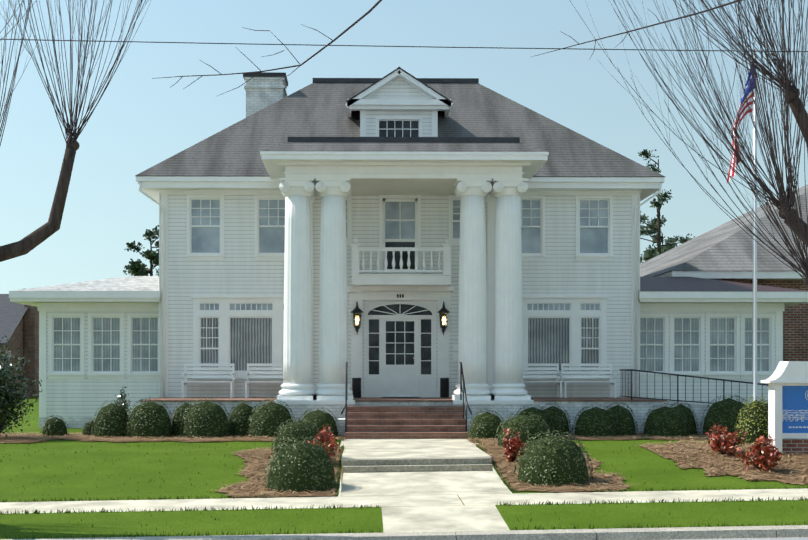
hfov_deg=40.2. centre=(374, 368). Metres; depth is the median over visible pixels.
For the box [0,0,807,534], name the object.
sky
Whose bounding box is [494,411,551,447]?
dome shrub
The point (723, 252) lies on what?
neighboring building
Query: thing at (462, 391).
stair handrails
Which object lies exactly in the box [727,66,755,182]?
us flag
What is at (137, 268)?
pine tree
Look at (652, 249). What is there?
pine tree
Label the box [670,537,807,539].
street
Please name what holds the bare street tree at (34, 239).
on the lawn
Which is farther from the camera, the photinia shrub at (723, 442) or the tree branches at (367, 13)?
the photinia shrub at (723, 442)
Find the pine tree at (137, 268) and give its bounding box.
[123,225,158,275]
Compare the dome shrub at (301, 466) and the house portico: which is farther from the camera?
the house portico
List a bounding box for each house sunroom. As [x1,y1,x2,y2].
[9,276,160,427]
[638,277,807,405]
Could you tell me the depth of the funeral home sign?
20.79 m
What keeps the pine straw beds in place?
on the lawn
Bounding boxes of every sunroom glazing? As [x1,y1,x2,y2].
[54,318,157,370]
[640,318,768,370]
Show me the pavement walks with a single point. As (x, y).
(415, 485)
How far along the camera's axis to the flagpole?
23.86 m
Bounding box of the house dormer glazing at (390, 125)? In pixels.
[379,121,417,136]
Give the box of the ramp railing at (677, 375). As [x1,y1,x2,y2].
[620,369,767,405]
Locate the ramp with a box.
[666,401,710,433]
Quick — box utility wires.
[0,39,807,51]
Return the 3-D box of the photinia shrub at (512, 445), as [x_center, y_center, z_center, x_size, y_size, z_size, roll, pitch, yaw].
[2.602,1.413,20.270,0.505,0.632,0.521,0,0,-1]
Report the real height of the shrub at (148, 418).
0.971 m
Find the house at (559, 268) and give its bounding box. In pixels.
[158,190,640,396]
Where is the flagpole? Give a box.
[753,48,756,400]
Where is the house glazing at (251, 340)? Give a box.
[192,200,607,373]
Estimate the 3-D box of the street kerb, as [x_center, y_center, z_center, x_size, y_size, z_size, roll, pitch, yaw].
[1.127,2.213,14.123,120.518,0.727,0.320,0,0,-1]
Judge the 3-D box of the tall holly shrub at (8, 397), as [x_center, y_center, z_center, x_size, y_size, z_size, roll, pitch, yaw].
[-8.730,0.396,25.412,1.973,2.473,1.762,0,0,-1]
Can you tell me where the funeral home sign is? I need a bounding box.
[760,361,807,454]
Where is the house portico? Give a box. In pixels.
[140,137,666,438]
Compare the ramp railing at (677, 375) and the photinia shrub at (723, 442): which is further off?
the ramp railing at (677, 375)
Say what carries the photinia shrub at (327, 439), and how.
on the pine straw beds
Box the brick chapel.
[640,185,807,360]
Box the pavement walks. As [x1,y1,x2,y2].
[0,439,807,531]
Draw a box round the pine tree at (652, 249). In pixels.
[641,229,678,261]
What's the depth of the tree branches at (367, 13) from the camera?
9.79 m
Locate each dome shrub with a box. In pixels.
[263,436,340,493]
[270,418,319,453]
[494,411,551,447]
[513,430,593,486]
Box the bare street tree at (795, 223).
[570,0,807,286]
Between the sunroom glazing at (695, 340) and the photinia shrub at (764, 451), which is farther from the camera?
the sunroom glazing at (695, 340)
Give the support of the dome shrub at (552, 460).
on the pine straw beds
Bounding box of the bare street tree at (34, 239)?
[0,0,149,261]
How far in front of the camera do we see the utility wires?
12.80 m
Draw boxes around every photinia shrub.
[306,424,340,461]
[502,429,526,461]
[705,423,746,454]
[731,434,782,470]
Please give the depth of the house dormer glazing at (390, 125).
30.87 m
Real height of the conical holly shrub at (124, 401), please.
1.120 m
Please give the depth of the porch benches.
29.62 m
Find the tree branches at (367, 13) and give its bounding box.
[152,0,742,108]
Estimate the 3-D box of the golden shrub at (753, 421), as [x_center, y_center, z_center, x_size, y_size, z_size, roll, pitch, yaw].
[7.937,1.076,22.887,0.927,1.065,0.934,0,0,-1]
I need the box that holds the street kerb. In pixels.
[0,525,807,539]
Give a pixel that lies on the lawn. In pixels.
(647, 467)
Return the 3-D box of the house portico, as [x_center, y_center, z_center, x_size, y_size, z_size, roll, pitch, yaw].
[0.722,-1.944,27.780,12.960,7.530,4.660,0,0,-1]
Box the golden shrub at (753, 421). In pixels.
[736,395,767,444]
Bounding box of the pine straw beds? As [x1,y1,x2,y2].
[0,432,807,496]
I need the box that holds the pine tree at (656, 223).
[638,149,694,263]
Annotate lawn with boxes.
[0,397,807,538]
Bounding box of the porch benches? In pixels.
[182,363,615,397]
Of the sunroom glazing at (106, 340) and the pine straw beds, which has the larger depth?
the sunroom glazing at (106, 340)
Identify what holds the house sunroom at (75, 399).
on the lawn
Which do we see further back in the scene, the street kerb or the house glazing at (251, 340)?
the house glazing at (251, 340)
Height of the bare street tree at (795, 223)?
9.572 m
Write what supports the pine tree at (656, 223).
on the lawn
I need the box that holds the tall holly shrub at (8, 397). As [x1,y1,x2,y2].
[0,336,41,437]
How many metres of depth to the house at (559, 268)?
29.80 m
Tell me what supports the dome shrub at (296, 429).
on the pine straw beds
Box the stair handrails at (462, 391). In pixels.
[341,362,471,431]
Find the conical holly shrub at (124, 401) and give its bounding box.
[115,387,130,415]
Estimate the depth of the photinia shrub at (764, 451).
18.89 m

